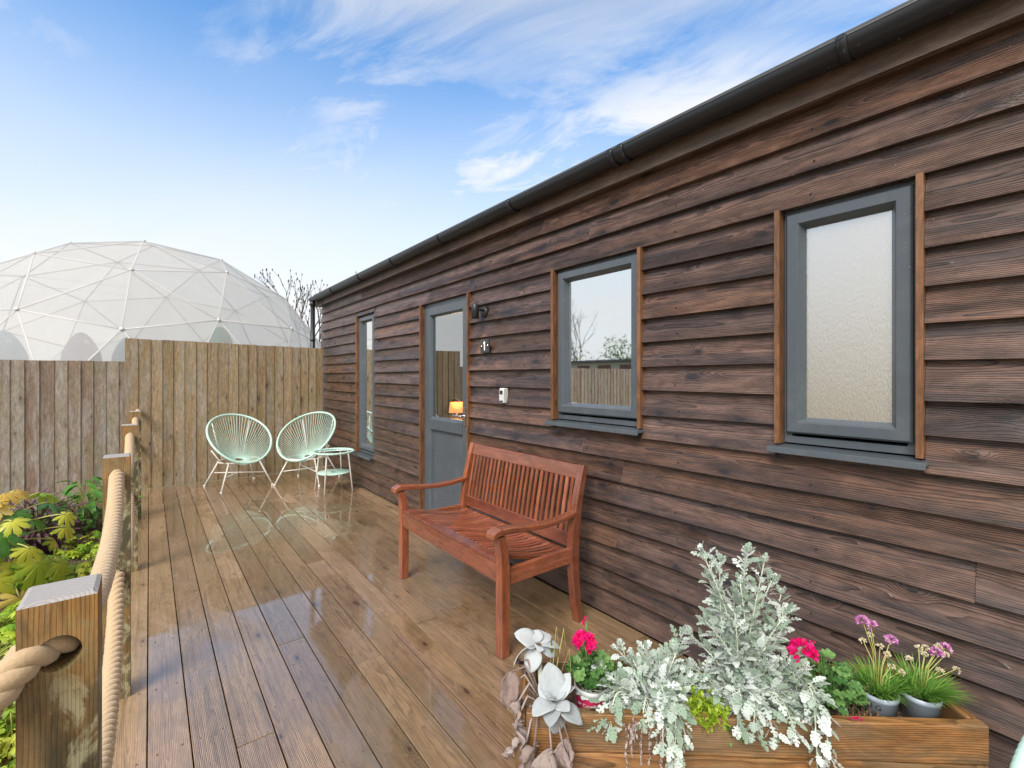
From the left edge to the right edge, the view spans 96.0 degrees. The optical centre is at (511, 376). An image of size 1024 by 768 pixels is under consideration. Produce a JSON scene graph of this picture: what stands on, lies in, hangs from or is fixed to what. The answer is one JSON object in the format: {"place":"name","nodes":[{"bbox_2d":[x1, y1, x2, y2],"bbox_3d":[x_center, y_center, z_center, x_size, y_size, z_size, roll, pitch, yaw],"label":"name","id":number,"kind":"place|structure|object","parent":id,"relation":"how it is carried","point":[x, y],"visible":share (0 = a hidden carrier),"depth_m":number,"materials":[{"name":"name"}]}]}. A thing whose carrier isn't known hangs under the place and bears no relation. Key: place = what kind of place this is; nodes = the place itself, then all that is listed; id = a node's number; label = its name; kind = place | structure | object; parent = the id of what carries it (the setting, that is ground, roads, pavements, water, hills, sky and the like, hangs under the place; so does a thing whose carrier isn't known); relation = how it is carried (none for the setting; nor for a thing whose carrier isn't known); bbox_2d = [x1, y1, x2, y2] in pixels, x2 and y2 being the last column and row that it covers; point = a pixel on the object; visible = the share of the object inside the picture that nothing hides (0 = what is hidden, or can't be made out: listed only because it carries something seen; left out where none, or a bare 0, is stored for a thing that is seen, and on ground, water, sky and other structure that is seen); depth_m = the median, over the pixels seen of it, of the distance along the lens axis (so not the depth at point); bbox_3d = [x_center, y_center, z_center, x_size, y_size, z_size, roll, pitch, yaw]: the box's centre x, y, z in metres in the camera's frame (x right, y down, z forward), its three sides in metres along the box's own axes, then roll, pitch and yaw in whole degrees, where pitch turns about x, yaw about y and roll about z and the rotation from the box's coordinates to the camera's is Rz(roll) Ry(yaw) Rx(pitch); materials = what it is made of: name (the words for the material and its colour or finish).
{"place":"outdoors","nodes":[
{"label":"outdoors","id":0,"kind":"place"},
{"bbox_2d":[0,503,102,766],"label":"garden bed","id":1,"kind":"object","parent":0,"point":[75,561],"visible":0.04,"depth_m":3.72,"materials":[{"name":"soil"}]},
{"bbox_2d":[0,708,15,767],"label":"leafy clump","id":2,"kind":"object","parent":1,"relation":"on","point":[6,741],"visible":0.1,"depth_m":1.76,"materials":[{"name":"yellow plant"}]},
{"bbox_2d":[0,611,15,655],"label":"leafy clump","id":3,"kind":"object","parent":1,"relation":"on","point":[7,626],"visible":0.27,"depth_m":2.49,"materials":[{"name":"green plant"}]},
{"bbox_2d":[0,633,15,659],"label":"leafy clump","id":4,"kind":"object","parent":1,"relation":"on","point":[12,637],"visible":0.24,"depth_m":2.40,"materials":[{"name":"green plant"}]},
{"bbox_2d":[0,610,15,635],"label":"leafy clump","id":5,"kind":"object","parent":1,"relation":"on","point":[6,618],"visible":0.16,"depth_m":2.64,"materials":[{"name":"green plant"}]},
{"bbox_2d":[0,700,15,737],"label":"leafy clump","id":6,"kind":"object","parent":1,"relation":"on","point":[8,726],"visible":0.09,"depth_m":1.85,"materials":[{"name":"green plant"}]},
{"bbox_2d":[0,711,15,733],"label":"leafy clump","id":7,"kind":"object","parent":1,"relation":"on","point":[2,730],"visible":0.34,"depth_m":1.82,"materials":[{"name":"green plant"}]},
{"bbox_2d":[4,600,20,623],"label":"leafy clump","id":8,"kind":"object","parent":1,"relation":"on","point":[7,609],"visible":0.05,"depth_m":2.81,"materials":[{"name":"green plant"}]},
{"bbox_2d":[0,490,76,612],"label":"fatsia","id":9,"kind":"object","parent":1,"relation":"on","point":[49,567],"visible":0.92,"depth_m":2.96,"materials":[{"name":"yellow plant"}]},
{"bbox_2d":[5,555,75,590],"bbox_3d":[-3.433,1.405,3.343,0.421,0.200,0.417,0,0,-38],"label":"leafy clump","id":10,"kind":"object","parent":1,"relation":"on","point":[20,584],"visible":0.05,"depth_m":3.26,"materials":[{"name":"green plant"}]},
{"bbox_2d":[0,488,102,562],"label":"dark shrub","id":11,"kind":"object","parent":1,"relation":"on","point":[37,543],"visible":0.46,"depth_m":3.82,"materials":[{"name":"purple plant"}]},
{"bbox_2d":[0,360,124,514],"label":"board fence","id":12,"kind":"object","parent":1,"relation":"on","point":[61,420],"visible":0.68,"depth_m":5.23,"materials":[{"name":"brown wood"}]},
{"bbox_2d":[54,530,101,559],"bbox_3d":[-3.548,1.411,3.886,0.448,0.182,0.421,0,0,-38],"label":"leafy clump","id":13,"kind":"object","parent":1,"relation":"on","point":[73,552],"visible":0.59,"depth_m":3.79,"materials":[{"name":"green plant"}]},
{"bbox_2d":[59,554,96,580],"bbox_3d":[-3.035,1.406,3.337,0.432,0.211,0.399,0,0,-26],"label":"leafy clump","id":14,"kind":"object","parent":1,"relation":"on","point":[82,569],"visible":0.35,"depth_m":3.26,"materials":[{"name":"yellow plant"}]},
{"bbox_2d":[30,477,144,540],"bbox_3d":[-3.914,1.200,4.234,0.818,0.563,0.829,0,0,22],"label":"laurel","id":15,"kind":"object","parent":1,"relation":"on","point":[91,507],"visible":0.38,"depth_m":4.12,"materials":[{"name":"green plant"}]},
{"bbox_2d":[125,338,322,488],"bbox_3d":[-3.797,0.510,6.313,2.295,1.940,0.150,0,0,-38],"label":"board fence","id":16,"kind":"object","parent":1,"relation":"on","point":[180,395],"visible":0.86,"depth_m":6.11,"materials":[{"name":"brown wood"}]},
{"bbox_2d":[112,467,694,767],"bbox_3d":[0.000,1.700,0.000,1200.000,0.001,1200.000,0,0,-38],"label":"ground","id":17,"kind":"structure","parent":0,"point":[397,505],"depth_m":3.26,"materials":[{"name":"brown wood"}]},
{"bbox_2d":[0,240,320,361],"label":"geodesic dome","id":18,"kind":"structure","parent":17,"relation":"on","point":[85,301],"depth_m":10.63,"materials":[{"name":"white fabric"}]},
{"bbox_2d":[146,491,210,767],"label":"deck joists","id":19,"kind":"object","parent":17,"relation":"on","point":[147,619],"depth_m":2.79,"materials":[{"name":"brown wood"}]},
{"bbox_2d":[16,574,101,767],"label":"rope post","id":20,"kind":"object","parent":19,"relation":"attached to","point":[59,713],"visible":0.88,"depth_m":0.71,"materials":[{"name":"brown wood"}]},
{"bbox_2d":[0,409,140,717],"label":"rope","id":21,"kind":"object","parent":20,"relation":"attached to","point":[19,669],"visible":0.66,"depth_m":1.05,"materials":[{"name":"beige fabric"}]},
{"bbox_2d":[102,462,138,767],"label":"rope","id":22,"kind":"object","parent":20,"relation":"attached to","point":[112,667],"visible":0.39,"depth_m":1.57,"materials":[{"name":"beige fabric"}]},
{"bbox_2d":[103,453,130,699],"bbox_3d":[-1.710,0.941,1.998,0.090,1.199,0.090,0,0,-38],"label":"rope post","id":23,"kind":"object","parent":19,"relation":"attached to","point":[112,462],"visible":0.49,"depth_m":1.98,"materials":[{"name":"brown wood"}]},
{"bbox_2d":[121,424,137,571],"bbox_3d":[-2.716,0.941,3.278,0.090,1.199,0.090,0,0,-38],"label":"rope post","id":24,"kind":"object","parent":19,"relation":"attached to","point":[128,428],"visible":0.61,"depth_m":3.26,"materials":[{"name":"brown wood"}]},
{"bbox_2d":[129,411,140,517],"bbox_3d":[-3.698,0.941,4.528,0.090,1.199,0.090,0,0,-38],"label":"rope post","id":25,"kind":"object","parent":19,"relation":"attached to","point":[133,414],"visible":0.31,"depth_m":4.51,"materials":[{"name":"brown wood"}]},
{"bbox_2d":[203,413,273,493],"bbox_3d":[-3.436,0.933,5.808,0.699,0.894,0.726,0,0,40],"label":"cord chair","id":26,"kind":"object","parent":17,"relation":"on","point":[230,456],"visible":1,"depth_m":5.84,"materials":[{"name":"white metal"}]},
{"bbox_2d":[254,268,356,342],"bbox_3d":[-10.075,-1.829,23.036,5.199,7.031,2.762,0,0,-38],"label":"bare tree","id":27,"kind":"object","parent":17,"relation":"on","point":[299,298],"visible":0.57,"depth_m":22.39,"materials":[{"name":"brown plant"}]},
{"bbox_2d":[273,411,340,486],"bbox_3d":[-2.680,0.933,6.062,0.726,0.894,0.699,0,0,4],"label":"cord chair","id":28,"kind":"object","parent":17,"relation":"on","point":[301,457],"visible":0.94,"depth_m":6.13,"materials":[{"name":"white metal"}]},
{"bbox_2d":[312,447,353,494],"bbox_3d":[-2.160,1.139,5.590,0.475,0.484,0.475,0,0,-38],"label":"side table","id":29,"kind":"object","parent":17,"relation":"on","point":[329,472],"visible":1,"depth_m":5.57,"materials":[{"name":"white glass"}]},
{"bbox_2d":[177,472,682,658],"bbox_3d":[-1.587,1.375,3.619,2.171,0.010,6.794,0,0,-38],"label":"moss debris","id":30,"kind":"object","parent":17,"relation":"on","point":[542,583],"visible":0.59,"depth_m":2.91,"materials":[{"name":"green plant"}]},
{"bbox_2d":[391,442,587,659],"bbox_3d":[-0.193,0.944,2.881,0.676,0.880,1.202,0,0,-38],"label":"garden bench","id":31,"kind":"object","parent":17,"relation":"on","point":[483,544],"visible":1,"depth_m":2.74,"materials":[{"name":"brown wood"}]},
{"bbox_2d":[308,0,1023,767],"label":"cabin","id":32,"kind":"object","parent":17,"relation":"on","point":[706,378],"visible":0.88,"depth_m":1.93,"materials":[{"name":"timber cladding"},{"name":"slate grey upvc"},{"name":"glass"}]},
{"bbox_2d":[352,313,375,460],"bbox_3d":[-1.772,0.113,5.654,0.180,1.737,0.584,0,0,-38],"label":"window","id":33,"kind":"structure","parent":32,"relation":"in","point":[365,428],"depth_m":5.76,"materials":[{"name":"grey plastic"}]},
{"bbox_2d":[419,292,471,509],"bbox_3d":[-0.584,0.370,4.161,0.158,2.120,0.865,0,0,-38],"label":"door","id":34,"kind":"structure","parent":32,"relation":"in","point":[444,442],"depth_m":4.29,"materials":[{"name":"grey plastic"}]},
{"bbox_2d":[471,304,488,318],"bbox_3d":[-0.255,-0.502,3.590,0.134,0.110,0.086,0,0,-38],"label":"wall light","id":35,"kind":"object","parent":32,"relation":"attached to","point":[484,310],"visible":1,"depth_m":3.56,"materials":[{"name":"black paint"}]},
{"bbox_2d":[481,339,489,352],"bbox_3d":[-0.200,-0.235,3.582,0.039,0.104,0.116,0,0,-38],"label":"number sign","id":36,"kind":"object","parent":32,"relation":"attached to","point":[485,345],"visible":1,"depth_m":3.57,"materials":[{"name":"metal"}]},
{"bbox_2d":[499,388,507,402],"bbox_3d":[-0.063,0.142,3.410,0.050,0.111,0.056,0,0,-38],"label":"key safe","id":37,"kind":"object","parent":32,"relation":"attached to","point":[503,394],"visible":1,"depth_m":3.39,"materials":[{"name":"white plastic"}]},
{"bbox_2d":[545,247,644,435],"bbox_3d":[0.504,-0.189,2.758,0.180,1.002,0.721,0,0,-38],"label":"window","id":38,"kind":"structure","parent":32,"relation":"in","point":[596,357],"depth_m":2.75,"materials":[{"name":"grey plastic"}]},
{"bbox_2d":[767,172,928,470],"bbox_3d":[1.279,-0.189,1.772,0.180,1.002,0.498,0,0,-38],"label":"window","id":39,"kind":"structure","parent":32,"relation":"in","point":[849,352],"depth_m":1.76,"materials":[{"name":"grey plastic"}]},
{"bbox_3d":[-0.801,0.977,6.683,0.431,0.765,0.430,0,0,-38],"label":"cabinet","id":40,"kind":"object","parent":32,"relation":"in","visible":0},
{"bbox_2d":[449,402,462,417],"bbox_3d":[-0.801,0.483,6.684,0.230,0.221,0.230,0,0,-38],"label":"table lamp","id":41,"kind":"object","parent":40,"relation":"on","point":[456,407],"visible":0.81,"depth_m":6.59,"materials":[{"name":"fabric"}]},
{"bbox_2d":[515,657,988,767],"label":"planter","id":42,"kind":"object","parent":17,"relation":"on","point":[954,737],"visible":0.4,"depth_m":1.36,"materials":[{"name":"brown wood"}]},
{"bbox_2d":[500,627,582,767],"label":"felt leaf plant","id":43,"kind":"object","parent":42,"relation":"in","point":[552,688],"visible":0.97,"depth_m":1.39,"materials":[{"name":"white plant"}]},
{"bbox_2d":[574,679,607,707],"bbox_3d":[0.260,1.054,1.513,0.112,0.100,0.112,0,0,-38],"label":"flower pot","id":44,"kind":"object","parent":42,"relation":"in","point":[581,703],"visible":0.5,"depth_m":1.47,"materials":[{"name":"ceramic"}]},
{"bbox_2d":[564,616,616,689],"bbox_3d":[0.261,0.902,1.507,0.164,0.206,0.164,0,0,-22],"label":"geranium","id":45,"kind":"object","parent":44,"relation":"in","point":[582,672],"visible":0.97,"depth_m":1.50,"materials":[{"name":"green plant"}]},
{"bbox_2d":[601,649,636,691],"bbox_3d":[0.350,1.038,1.569,0.189,0.161,0.120,0,0,-20],"label":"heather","id":46,"kind":"object","parent":42,"relation":"in","point":[616,665],"visible":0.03,"depth_m":1.59,"materials":[{"name":"plant"}]},
{"bbox_2d":[575,624,710,743],"bbox_3d":[0.417,0.972,1.464,0.422,0.300,0.270,0,0,-4],"label":"dusty miller","id":47,"kind":"object","parent":42,"relation":"in","point":[636,698],"visible":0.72,"depth_m":1.47,"materials":[{"name":"silver plant"}]},
{"bbox_2d":[623,718,662,767],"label":"withered stems","id":48,"kind":"object","parent":42,"relation":"hanging from","point":[632,734],"visible":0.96,"depth_m":1.35,"materials":[{"name":"brown plant"}]},
{"bbox_2d":[647,663,696,767],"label":"dusty miller","id":49,"kind":"object","parent":42,"relation":"in","point":[670,708],"visible":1,"depth_m":1.33,"materials":[{"name":"silver plant"}]},
{"bbox_2d":[678,686,740,733],"bbox_3d":[0.593,1.006,1.398,0.162,0.108,0.140,0,0,-38],"label":"creeping jenny","id":50,"kind":"object","parent":42,"relation":"in","point":[698,704],"visible":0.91,"depth_m":1.38,"materials":[{"name":"green plant"}]},
{"bbox_2d":[673,542,814,707],"bbox_3d":[0.740,0.825,1.487,0.461,0.573,0.234,0,0,6],"label":"dusty miller","id":51,"kind":"object","parent":42,"relation":"in","point":[733,652],"visible":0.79,"depth_m":1.49,"materials":[{"name":"silver plant"}]},
{"bbox_2d":[727,708,762,746],"bbox_3d":[0.670,1.074,1.419,0.146,0.105,0.203,0,0,-61],"label":"leafy plant","id":52,"kind":"object","parent":42,"relation":"in","point":[730,744],"visible":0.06,"depth_m":1.36,"materials":[{"name":"green plant"}]},
{"bbox_2d":[704,667,810,751],"bbox_3d":[0.723,1.012,1.394,0.223,0.220,0.299,0,0,-38],"label":"dusty miller","id":53,"kind":"object","parent":42,"relation":"in","point":[748,701],"visible":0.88,"depth_m":1.36,"materials":[{"name":"silver plant"}]},
{"bbox_2d":[765,653,843,767],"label":"dusty miller","id":54,"kind":"object","parent":42,"relation":"in","point":[811,709],"visible":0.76,"depth_m":1.34,"materials":[{"name":"silver plant"}]},
{"bbox_2d":[826,707,847,715],"bbox_3d":[1.001,1.098,1.468,0.112,0.100,0.112,0,0,-38],"label":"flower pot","id":55,"kind":"object","parent":42,"relation":"in","point":[834,712],"visible":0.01,"depth_m":1.46,"materials":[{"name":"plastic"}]},
{"bbox_2d":[786,637,869,714],"bbox_3d":[1.001,0.945,1.473,0.220,0.212,0.220,0,0,-38],"label":"geranium","id":56,"kind":"object","parent":55,"relation":"in","point":[854,693],"visible":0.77,"depth_m":1.45,"materials":[{"name":"green plant"}]},
{"bbox_2d":[827,661,879,715],"bbox_3d":[1.120,1.038,1.507,0.177,0.168,0.113,0,0,-4],"label":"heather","id":57,"kind":"object","parent":42,"relation":"in","point":[858,704],"visible":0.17,"depth_m":1.49,"materials":[{"name":"plant"}]},
{"bbox_2d":[845,703,879,715],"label":"dry clump","id":58,"kind":"object","parent":42,"relation":"in","point":[861,713],"visible":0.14,"depth_m":1.44,"materials":[{"name":"brown plant"}]},
{"bbox_2d":[860,681,899,716],"bbox_3d":[1.171,1.052,1.476,0.106,0.100,0.106,0,0,-38],"label":"flower pot","id":59,"kind":"object","parent":42,"relation":"in","point":[885,708],"visible":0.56,"depth_m":1.43,"materials":[{"name":"grey metal"}]},
{"bbox_2d":[841,614,919,707],"bbox_3d":[1.167,0.894,1.479,0.225,0.227,0.217,0,0,-38],"label":"thrift","id":60,"kind":"object","parent":59,"relation":"in","point":[886,688],"visible":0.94,"depth_m":1.49,"materials":[{"name":"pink plant"}]},
{"bbox_2d":[899,684,942,717],"bbox_3d":[1.296,1.052,1.465,0.106,0.100,0.106,0,0,-38],"label":"flower pot","id":61,"kind":"object","parent":42,"relation":"in","point":[923,708],"visible":0.37,"depth_m":1.43,"materials":[{"name":"grey metal"}]},
{"bbox_2d":[880,642,978,708],"bbox_3d":[1.305,0.934,1.463,0.257,0.146,0.248,0,0,-38],"label":"thrift","id":62,"kind":"object","parent":61,"relation":"in","point":[930,688],"visible":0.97,"depth_m":1.47,"materials":[{"name":"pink plant"}]},
{"bbox_2d":[1009,735,1023,767],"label":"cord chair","id":63,"kind":"object","parent":17,"relation":"on","point":[1017,761],"visible":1,"depth_m":0.90,"materials":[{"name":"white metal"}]},
{"bbox_2d":[0,0,907,341],"label":"sky","id":64,"kind":"structure","parent":0,"point":[327,141],"materials":[{"name":"blue"}]}
]}

